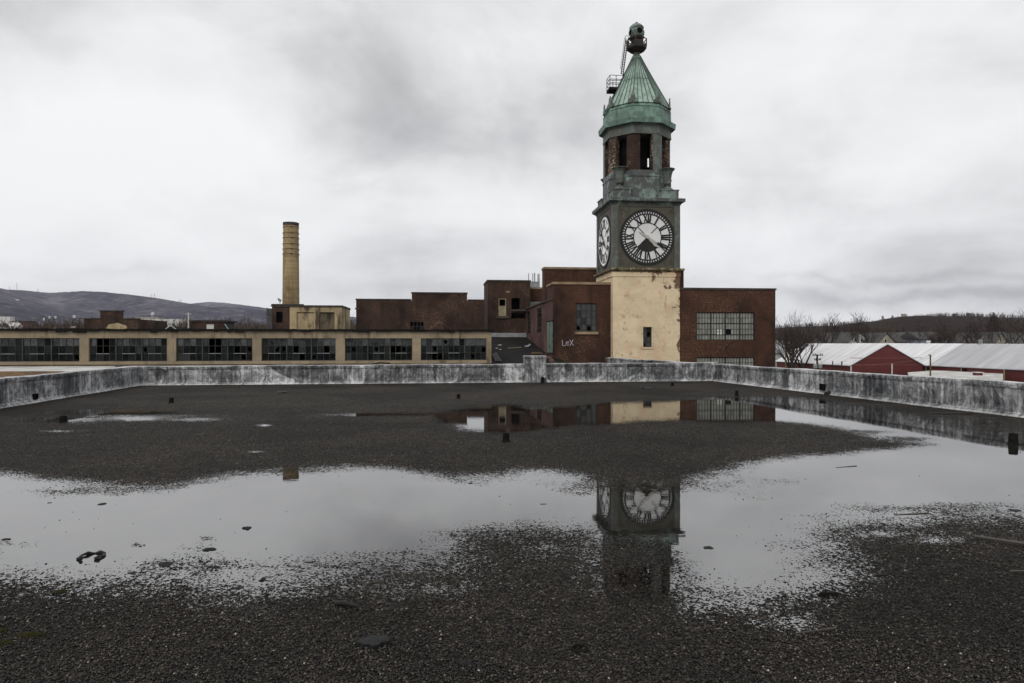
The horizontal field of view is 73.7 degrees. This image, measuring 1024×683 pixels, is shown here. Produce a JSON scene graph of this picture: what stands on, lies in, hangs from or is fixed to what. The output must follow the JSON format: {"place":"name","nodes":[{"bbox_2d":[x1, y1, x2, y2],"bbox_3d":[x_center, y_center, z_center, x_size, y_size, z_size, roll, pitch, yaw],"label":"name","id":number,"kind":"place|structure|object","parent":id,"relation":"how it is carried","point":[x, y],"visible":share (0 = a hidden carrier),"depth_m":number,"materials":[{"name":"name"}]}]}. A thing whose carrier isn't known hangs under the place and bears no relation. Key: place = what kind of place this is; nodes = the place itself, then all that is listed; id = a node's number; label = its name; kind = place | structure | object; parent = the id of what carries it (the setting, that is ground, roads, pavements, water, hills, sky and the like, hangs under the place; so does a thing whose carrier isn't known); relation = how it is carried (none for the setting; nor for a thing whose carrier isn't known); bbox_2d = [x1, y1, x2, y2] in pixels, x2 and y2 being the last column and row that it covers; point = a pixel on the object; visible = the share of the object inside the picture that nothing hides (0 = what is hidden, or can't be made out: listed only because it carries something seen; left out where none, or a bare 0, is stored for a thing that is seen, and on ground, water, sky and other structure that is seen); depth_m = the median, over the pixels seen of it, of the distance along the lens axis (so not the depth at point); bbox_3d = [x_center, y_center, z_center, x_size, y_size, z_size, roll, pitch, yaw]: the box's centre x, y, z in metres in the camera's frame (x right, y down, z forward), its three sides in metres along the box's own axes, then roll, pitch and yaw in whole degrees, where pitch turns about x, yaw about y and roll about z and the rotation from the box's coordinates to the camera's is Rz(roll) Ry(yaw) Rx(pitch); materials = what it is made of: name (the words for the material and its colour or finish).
{"place":"outdoors","nodes":[
{"label":"outdoors","id":0,"kind":"place"},
{"bbox_2d":[0,317,14,323],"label":"building","id":1,"kind":"structure","parent":0,"point":[8,319],"depth_m":900.88,"materials":[{"name":"white paint"}]},
{"bbox_2d":[9,323,22,328],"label":"building","id":2,"kind":"structure","parent":0,"point":[14,326],"depth_m":300.99,"materials":[{"name":"white paint"}]},
{"bbox_2d":[19,321,36,327],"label":"building","id":3,"kind":"structure","parent":0,"point":[23,324],"depth_m":310.26,"materials":[{"name":"paint"}]},
{"bbox_2d":[67,310,166,328],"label":"brick building","id":4,"kind":"structure","parent":0,"point":[111,319],"depth_m":92.45,"materials":[{"name":"brown brick"}]},
{"bbox_2d":[144,319,187,326],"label":"building","id":5,"kind":"structure","parent":0,"point":[172,321],"depth_m":1153.47,"materials":[{"name":"white paint"}]},
{"bbox_2d":[165,325,189,328],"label":"house","id":6,"kind":"structure","parent":0,"point":[171,327],"depth_m":100.92,"materials":[{"name":"white"}]},
{"bbox_2d":[0,288,355,326],"bbox_3d":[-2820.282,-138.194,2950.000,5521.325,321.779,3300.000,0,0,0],"label":"hill","id":7,"kind":"structure","parent":0,"point":[67,306],"depth_m":2959.31,"materials":[{"name":"grey plant"}]},
{"bbox_2d":[189,320,236,328],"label":"roof shed","id":8,"kind":"structure","parent":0,"point":[211,324],"depth_m":96.33,"materials":[{"name":"brick"}]},
{"bbox_2d":[206,324,213,328],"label":"window","id":9,"kind":"structure","parent":8,"relation":"in","point":[208,326],"depth_m":96.36,"materials":[{"name":"white paint"}]},
{"bbox_2d":[193,302,355,319],"bbox_3d":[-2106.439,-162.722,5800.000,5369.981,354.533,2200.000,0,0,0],"label":"hill","id":10,"kind":"structure","parent":0,"point":[214,304],"depth_m":5678.22,"materials":[{"name":"plant"}]},
{"bbox_2d":[266,304,350,328],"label":"boiler house","id":11,"kind":"structure","parent":0,"point":[291,316],"depth_m":88.60,"materials":[{"name":"concrete"}]},
{"bbox_2d":[0,0,1023,327],"label":"sky","id":12,"kind":"structure","parent":0,"point":[844,157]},
{"bbox_2d":[470,337,565,363],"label":"sloping roof","id":13,"kind":"structure","parent":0,"point":[509,353],"depth_m":46.15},
{"bbox_2d":[491,352,501,361],"bbox_3d":[-1.025,0.933,41.843,0.674,0.493,3.434,0,0,-3],"label":"debris pile","id":14,"kind":"object","parent":13,"relation":"on","point":[498,358],"visible":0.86,"depth_m":41.50,"materials":[{"name":"grey"}]},
{"bbox_2d":[542,353,554,361],"bbox_3d":[2.254,0.984,42.106,0.399,0.468,3.772,0,0,-4],"label":"rubble","id":15,"kind":"object","parent":13,"relation":"on","point":[550,358],"visible":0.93,"depth_m":41.79,"materials":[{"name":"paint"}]},
{"bbox_2d":[775,341,796,366],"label":"house","id":16,"kind":"structure","parent":0,"point":[777,357],"depth_m":136.49,"materials":[{"name":"white"}]},
{"bbox_2d":[775,316,1023,346],"bbox_3d":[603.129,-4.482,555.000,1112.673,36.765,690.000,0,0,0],"label":"hill","id":17,"kind":"structure","parent":0,"point":[930,322],"depth_m":426.57,"materials":[{"name":"brown plant"}]},
{"bbox_2d":[775,311,1023,345],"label":"woodland","id":18,"kind":"object","parent":17,"relation":"on","point":[941,314],"visible":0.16,"depth_m":535.20,"materials":[{"name":"brown plant"}]},
{"bbox_2d":[986,312,1000,331],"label":"evergreen","id":19,"kind":"object","parent":17,"relation":"on","point":[992,314],"visible":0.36,"depth_m":329.86,"materials":[{"name":"green plant"}]},
{"bbox_2d":[952,332,1008,343],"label":"house","id":20,"kind":"structure","parent":0,"point":[995,337],"depth_m":152.62,"materials":[{"name":"beige"}]},
{"bbox_2d":[1002,332,1023,343],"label":"house","id":21,"kind":"structure","parent":0,"point":[1019,342],"depth_m":158.44,"materials":[{"name":"grey"}]},
{"label":"ground","id":22,"kind":"structure","parent":0,"visible":0},
{"bbox_2d":[135,317,163,318],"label":"building","id":23,"kind":"structure","parent":22,"relation":"on","point":[150,317],"depth_m":1452.17,"materials":[{"name":"beige"}]},
{"bbox_2d":[0,312,355,328],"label":"woodland","id":24,"kind":"object","parent":22,"relation":"on","point":[240,325],"visible":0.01,"depth_m":227.90,"materials":[{"name":"brown plant"}]},
{"bbox_2d":[282,222,298,303],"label":"chimney","id":25,"kind":"object","parent":22,"relation":"on","point":[290,287],"visible":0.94,"depth_m":110.91,"materials":[{"name":"yellow brick"}]},
{"bbox_2d":[355,292,483,329],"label":"brick building","id":26,"kind":"structure","parent":22,"relation":"on","point":[440,310],"depth_m":62.71,"materials":[{"name":"brick"}]},
{"bbox_2d":[410,322,423,328],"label":"window","id":27,"kind":"structure","parent":26,"relation":"in","point":[411,327],"depth_m":62.71,"materials":[{"name":"metal"}]},
{"bbox_2d":[483,280,530,336],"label":"brick building","id":28,"kind":"structure","parent":22,"relation":"on","point":[506,303],"depth_m":55.20,"materials":[{"name":"brick"}]},
{"bbox_2d":[530,287,541,305],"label":"brick building","id":29,"kind":"structure","parent":22,"relation":"on","point":[535,295],"depth_m":57.09,"materials":[{"name":"brick"}]},
{"bbox_2d":[528,273,539,286],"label":"vent pipes","id":30,"kind":"object","parent":29,"relation":"on","point":[534,283],"visible":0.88,"depth_m":60.08,"materials":[{"name":"metal"}]},
{"bbox_2d":[525,298,552,357],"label":"brick building","id":31,"kind":"structure","parent":22,"relation":"on","point":[539,324],"depth_m":47.03,"materials":[{"name":"brick"}]},
{"bbox_2d":[527,311,529,333],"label":"window","id":32,"kind":"structure","parent":31,"relation":"in","point":[528,313],"depth_m":54.61,"materials":[{"name":"metal"}]},
{"bbox_2d":[537,308,540,332],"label":"window","id":33,"kind":"structure","parent":31,"relation":"in","point":[539,309],"depth_m":48.59,"materials":[{"name":"glass"}]},
{"bbox_2d":[547,322,549,352],"bbox_3d":[2.331,-0.270,43.818,0.074,1.939,0.863,0,0,-6],"label":"door","id":34,"kind":"structure","parent":31,"relation":"in","point":[548,323],"depth_m":43.59,"materials":[{"name":"green paint"}]},
{"bbox_2d":[550,321,552,352],"bbox_3d":[2.454,-0.270,42.654,0.074,1.939,0.904,0,0,-6],"label":"door","id":35,"kind":"structure","parent":31,"relation":"in","point":[551,323],"depth_m":42.42,"materials":[{"name":"green paint"}]},
{"bbox_2d":[546,282,610,362],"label":"brick building","id":36,"kind":"structure","parent":22,"relation":"on","point":[581,322],"depth_m":42.36,"materials":[{"name":"brick"}]},
{"bbox_2d":[576,303,596,331],"bbox_3d":[4.618,-1.491,42.453,1.338,1.766,0.070,0,0,-6],"label":"window","id":37,"kind":"structure","parent":36,"relation":"in","point":[586,313],"depth_m":42.46,"materials":[{"name":"glass"}]},
{"bbox_2d":[541,267,684,300],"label":"brick building","id":38,"kind":"structure","parent":22,"relation":"on","point":[567,274],"depth_m":50.21,"materials":[{"name":"brown brick"}]},
{"bbox_2d":[592,22,685,361],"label":"clock tower","id":39,"kind":"structure","parent":22,"relation":"on","point":[636,212],"depth_m":42.35,"materials":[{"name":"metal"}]},
{"bbox_2d":[643,327,650,346],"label":"window","id":40,"kind":"structure","parent":39,"relation":"in","point":[647,340],"depth_m":42.36,"materials":[{"name":"glass"}]},
{"bbox_2d":[680,287,776,366],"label":"brick building","id":41,"kind":"structure","parent":22,"relation":"on","point":[735,326],"depth_m":42.92,"materials":[{"name":"brick"}]},
{"bbox_2d":[697,312,753,339],"bbox_3d":[13.410,-0.956,42.944,3.778,1.754,0.070,0,0,-6],"label":"window","id":42,"kind":"structure","parent":41,"relation":"in","point":[741,324],"depth_m":42.96,"materials":[{"name":"glass"}]},
{"bbox_2d":[697,357,753,365],"bbox_3d":[13.410,1.675,42.944,3.778,1.380,0.070,0,0,-6],"label":"window","id":43,"kind":"structure","parent":41,"relation":"in","point":[749,361],"depth_m":43.00,"materials":[{"name":"glass"}]},
{"bbox_2d":[775,320,814,367],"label":"bare tree","id":44,"kind":"object","parent":22,"relation":"on","point":[792,347],"visible":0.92,"depth_m":113.46,"materials":[{"name":"brown plant"}]},
{"bbox_2d":[775,309,828,367],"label":"bare tree","id":45,"kind":"object","parent":22,"relation":"on","point":[800,351],"visible":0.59,"depth_m":118.23,"materials":[{"name":"brown plant"}]},
{"bbox_2d":[812,353,822,369],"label":"utility pole","id":46,"kind":"object","parent":22,"relation":"on","point":[816,365],"visible":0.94,"depth_m":91.81,"materials":[{"name":"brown wood"}]},
{"bbox_2d":[813,333,828,342],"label":"house","id":47,"kind":"structure","parent":22,"relation":"on","point":[821,338],"depth_m":172.21,"materials":[{"name":"grey"}]},
{"bbox_2d":[816,311,845,342],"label":"bare tree","id":48,"kind":"object","parent":22,"relation":"on","point":[832,332],"visible":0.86,"depth_m":158.65,"materials":[{"name":"brown plant"}]},
{"bbox_2d":[819,332,863,343],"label":"house","id":49,"kind":"structure","parent":22,"relation":"on","point":[843,338],"depth_m":163.02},
{"bbox_2d":[775,343,924,374],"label":"barn","id":50,"kind":"structure","parent":22,"relation":"on","point":[861,358],"depth_m":111.45,"materials":[{"name":"red paint"}]},
{"bbox_2d":[840,312,875,331],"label":"bare tree","id":51,"kind":"object","parent":22,"relation":"on","point":[853,326],"visible":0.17,"depth_m":175.07,"materials":[{"name":"brown plant"}]},
{"bbox_2d":[842,310,879,342],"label":"bare tree","id":52,"kind":"object","parent":22,"relation":"on","point":[858,332],"visible":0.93,"depth_m":138.68,"materials":[{"name":"brown plant"}]},
{"bbox_2d":[849,323,890,332],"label":"bare tree","id":53,"kind":"object","parent":22,"relation":"on","point":[868,328],"visible":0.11,"depth_m":176.76,"materials":[{"name":"brown plant"}]},
{"bbox_2d":[862,333,895,342],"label":"house","id":54,"kind":"structure","parent":22,"relation":"on","point":[884,338],"depth_m":155.47,"materials":[{"name":"beige"}]},
{"bbox_2d":[859,320,898,339],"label":"bare tree","id":55,"kind":"object","parent":22,"relation":"on","point":[885,331],"visible":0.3,"depth_m":171.89,"materials":[{"name":"brown plant"}]},
{"bbox_2d":[888,332,906,342],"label":"house","id":56,"kind":"structure","parent":22,"relation":"on","point":[899,339],"depth_m":171.94,"materials":[{"name":"beige"}]},
{"bbox_2d":[900,332,947,342],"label":"house","id":57,"kind":"structure","parent":22,"relation":"on","point":[906,334],"depth_m":167.84,"materials":[{"name":"grey"}]},
{"bbox_2d":[896,321,958,342],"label":"bare tree","id":58,"kind":"object","parent":22,"relation":"on","point":[932,341],"visible":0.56,"depth_m":136.53,"materials":[{"name":"brown plant"}]},
{"bbox_2d":[852,340,1023,381],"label":"barn","id":59,"kind":"structure","parent":22,"relation":"on","point":[1006,361],"depth_m":106.06,"materials":[{"name":"red painted board siding"},{"name":"pale galvanised metal roofing"}]},
{"bbox_2d":[917,320,967,342],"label":"bare tree","id":60,"kind":"object","parent":22,"relation":"on","point":[941,339],"visible":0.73,"depth_m":134.88,"materials":[{"name":"brown plant"}]},
{"bbox_2d":[908,370,1002,379],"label":"flat annexe","id":61,"kind":"structure","parent":22,"relation":"on","point":[975,375],"depth_m":92.70,"materials":[{"name":"white paint"}]},
{"bbox_2d":[950,316,1020,343],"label":"bare tree","id":62,"kind":"object","parent":22,"relation":"on","point":[976,338],"visible":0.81,"depth_m":139.48,"materials":[{"name":"brown plant"}]},
{"bbox_2d":[973,312,1004,331],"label":"bare tree","id":63,"kind":"object","parent":22,"relation":"on","point":[995,326],"visible":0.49,"depth_m":172.14,"materials":[{"name":"brown plant"}]},
{"bbox_2d":[981,314,1017,331],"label":"bare tree","id":64,"kind":"object","parent":22,"relation":"on","point":[1003,323],"visible":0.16,"depth_m":176.53,"materials":[{"name":"brown plant"}]},
{"bbox_2d":[994,311,1023,343],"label":"bare tree","id":65,"kind":"object","parent":22,"relation":"on","point":[1015,326],"visible":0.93,"depth_m":128.75,"materials":[{"name":"brown plant"}]},
{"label":"building base","id":66,"kind":"structure","parent":22,"relation":"on","visible":0},
{"bbox_2d":[0,381,1023,682],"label":"roof deck","id":67,"kind":"structure","parent":66,"relation":"on","point":[266,403],"depth_m":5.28,"materials":[{"name":"black gravel"}]},
{"bbox_2d":[0,627,7,632],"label":"moss clump","id":68,"kind":"object","parent":67,"relation":"on","point":[3,629],"visible":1,"depth_m":3.76,"materials":[{"name":"green plant"}]},
{"bbox_2d":[0,639,13,644],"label":"moss clump","id":69,"kind":"object","parent":67,"relation":"on","point":[9,641],"visible":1,"depth_m":3.60,"materials":[{"name":"green plant"}]},
{"bbox_2d":[14,631,46,637],"bbox_3d":[-2.608,1.591,3.709,0.177,0.025,0.048,0,0,0],"label":"moss clump","id":70,"kind":"object","parent":67,"relation":"on","point":[33,634],"visible":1,"depth_m":3.69,"materials":[{"name":"green plant"}]},
{"bbox_2d":[53,589,66,593],"bbox_3d":[-2.882,1.593,4.350,0.085,0.021,0.042,0,0,-13],"label":"moss clump","id":71,"kind":"object","parent":67,"relation":"on","point":[60,591],"visible":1,"depth_m":4.34,"materials":[{"name":"green plant"}]},
{"bbox_2d":[58,416,67,422],"bbox_3d":[-8.869,1.534,13.492,0.188,0.131,0.190,0,0,19],"label":"vent stub","id":72,"kind":"object","parent":67,"relation":"on","point":[62,419],"visible":1,"depth_m":13.44,"materials":[{"name":"black metal"}]},
{"bbox_2d":[0,366,140,408],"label":"parapet wall","id":73,"kind":"structure","parent":67,"relation":"on","point":[22,390],"depth_m":19.41,"materials":[{"name":"concrete"}]},
{"bbox_2d":[206,566,220,568],"bbox_3d":[-2.110,1.595,4.822,0.120,0.019,0.052,0,0,0],"label":"stone","id":74,"kind":"object","parent":67,"relation":"on","point":[208,567],"visible":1,"depth_m":4.82,"materials":[{"name":"grey stone"}]},
{"bbox_2d":[231,586,243,589],"bbox_3d":[-1.774,1.596,4.419,0.086,0.016,0.053,0,0,0],"label":"scrap","id":75,"kind":"object","parent":67,"relation":"on","point":[236,588],"visible":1,"depth_m":4.41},
{"bbox_2d":[334,600,359,607],"bbox_3d":[-0.995,1.582,4.114,0.170,0.032,0.032,0,0,17],"label":"scrap","id":76,"kind":"object","parent":67,"relation":"on","point":[342,603],"visible":1,"depth_m":4.11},
{"bbox_2d":[356,635,389,649],"bbox_3d":[-0.732,1.585,3.601,0.178,0.031,0.136,0,0,-5],"label":"roofing scrap","id":77,"kind":"object","parent":67,"relation":"on","point":[375,642],"visible":1,"depth_m":3.58,"materials":[{"name":"grey"}]},
{"bbox_2d":[139,356,718,385],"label":"parapet wall","id":78,"kind":"structure","parent":67,"relation":"on","point":[534,368],"depth_m":26.28,"materials":[{"name":"concrete"}]},
{"bbox_2d":[501,433,510,441],"bbox_3d":[-0.096,1.532,10.896,0.161,0.136,0.158,0,0,-41],"label":"vent stub","id":79,"kind":"object","parent":67,"relation":"on","point":[505,438],"visible":1,"depth_m":10.85,"materials":[{"name":"black metal"}]},
{"bbox_2d":[0,394,1023,639],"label":"puddle water","id":80,"kind":"structure","parent":67,"relation":"on","point":[334,514],"depth_m":6.48,"materials":[{"name":"liquid"}]},
{"bbox_2d":[76,550,105,560],"bbox_3d":[-3.110,1.588,5.059,0.185,0.040,0.187,0,0,-11],"label":"felt curl","id":81,"kind":"object","parent":80,"relation":"on","point":[101,552],"visible":1,"depth_m":5.07,"materials":[{"name":"black fabric"}]},
{"bbox_2d":[158,561,172,565],"bbox_3d":[-2.486,1.592,4.894,0.111,0.024,0.074,0,0,0],"label":"scrap","id":82,"kind":"object","parent":80,"relation":"on","point":[166,563],"visible":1,"depth_m":4.87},
{"bbox_2d":[202,547,216,551],"bbox_3d":[-2.325,1.593,5.236,0.109,0.022,0.075,0,0,-32],"label":"stone","id":83,"kind":"object","parent":80,"relation":"on","point":[208,549],"visible":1,"depth_m":5.22,"materials":[{"name":"grey stone"}]},
{"bbox_2d":[798,627,836,633],"bbox_3d":[1.681,1.593,3.759,0.241,0.014,0.012,0,0,-14],"label":"lath","id":84,"kind":"object","parent":80,"relation":"on","point":[821,630],"visible":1,"depth_m":3.75,"materials":[{"name":"grey wood"}]},
{"bbox_2d":[819,592,838,595],"bbox_3d":[1.992,1.587,4.290,0.111,0.025,0.020,0,0,6],"label":"stick","id":85,"kind":"object","parent":80,"relation":"on","point":[828,593],"visible":1,"depth_m":4.28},
{"bbox_2d":[894,512,928,514],"bbox_3d":[3.695,1.593,6.309,0.348,0.012,0.018,0,0,-10],"label":"stick","id":86,"kind":"object","parent":80,"relation":"on","point":[913,513],"visible":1,"depth_m":6.31,"materials":[{"name":"grey wood"}]},
{"bbox_2d":[929,412,971,413],"bbox_3d":[9.711,1.583,15.116,0.884,0.032,0.050,0,0,4],"label":"plank","id":87,"kind":"object","parent":80,"relation":"on","point":[950,412],"visible":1,"depth_m":15.09,"materials":[{"name":"wood"}]},
{"bbox_2d":[571,644,587,653],"bbox_3d":[0.349,1.592,3.539,0.092,0.014,0.092,0,0,0],"label":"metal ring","id":88,"kind":"object","parent":67,"relation":"on","point":[577,650],"visible":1,"depth_m":3.54,"materials":[{"name":"black metal"}]},
{"bbox_2d":[605,357,1023,417],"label":"parapet wall","id":89,"kind":"structure","parent":67,"relation":"on","point":[997,397],"depth_m":18.15,"materials":[{"name":"concrete"}]},
{"bbox_2d":[974,535,1023,545],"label":"plank","id":90,"kind":"object","parent":67,"relation":"on","point":[999,540],"visible":1,"depth_m":5.44,"materials":[{"name":"grey wood"}]},
{"bbox_2d":[1006,433,1019,444],"bbox_3d":[7.803,1.516,10.627,0.190,0.167,0.193,0,0,38],"label":"vent stub","id":91,"kind":"object","parent":67,"relation":"on","point":[1013,439],"visible":1,"depth_m":10.58,"materials":[{"name":"black metal"}]},
{"bbox_2d":[1008,570,1023,572],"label":"lath","id":92,"kind":"object","parent":67,"relation":"on","point":[1016,571],"visible":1,"depth_m":4.72,"materials":[{"name":"wood"}]},
{"label":"lower roof","id":93,"kind":"structure","parent":0,"visible":0},
{"bbox_2d":[0,328,493,365],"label":"building","id":94,"kind":"structure","parent":93,"relation":"on","point":[106,347],"depth_m":36.34,"materials":[{"name":"beige paint"}]},
{"bbox_2d":[0,338,78,361],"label":"window","id":95,"kind":"structure","parent":94,"relation":"in","point":[11,349],"depth_m":35.06,"materials":[{"name":"grey glass"}]},
{"bbox_2d":[0,365,233,376],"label":"white roof","id":96,"kind":"structure","parent":94,"relation":"attached to","point":[8,371],"depth_m":31.49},
{"bbox_2d":[90,338,166,360],"bbox_3d":[-19.977,0.428,35.613,3.802,1.206,0.083,0,0,-8],"label":"window","id":97,"kind":"structure","parent":94,"relation":"in","point":[120,349],"depth_m":35.64,"materials":[{"name":"grey glass"}]},
{"bbox_2d":[177,338,251,360],"bbox_3d":[-15.729,0.428,36.174,3.827,1.206,0.086,0,0,-8],"label":"window","id":98,"kind":"structure","parent":94,"relation":"in","point":[188,349],"depth_m":36.16,"materials":[{"name":"grey glass"}]},
{"bbox_2d":[262,338,335,360],"bbox_3d":[-11.453,0.428,36.734,3.845,1.206,0.080,0,0,-8],"label":"window","id":99,"kind":"structure","parent":94,"relation":"in","point":[307,346],"depth_m":36.75,"materials":[{"name":"grey glass"}]},
{"bbox_2d":[345,338,411,360],"bbox_3d":[-7.268,0.428,37.294,3.595,1.206,0.078,0,0,-8],"label":"window","id":100,"kind":"structure","parent":94,"relation":"in","point":[364,347],"depth_m":37.29,"materials":[{"name":"grey glass"}]},
{"bbox_2d":[421,338,485,359],"bbox_3d":[-3.226,0.428,37.823,3.608,1.206,0.072,0,0,-8],"label":"window","id":101,"kind":"structure","parent":94,"relation":"in","point":[455,348],"depth_m":37.85,"materials":[{"name":"grey glass"}]}
]}

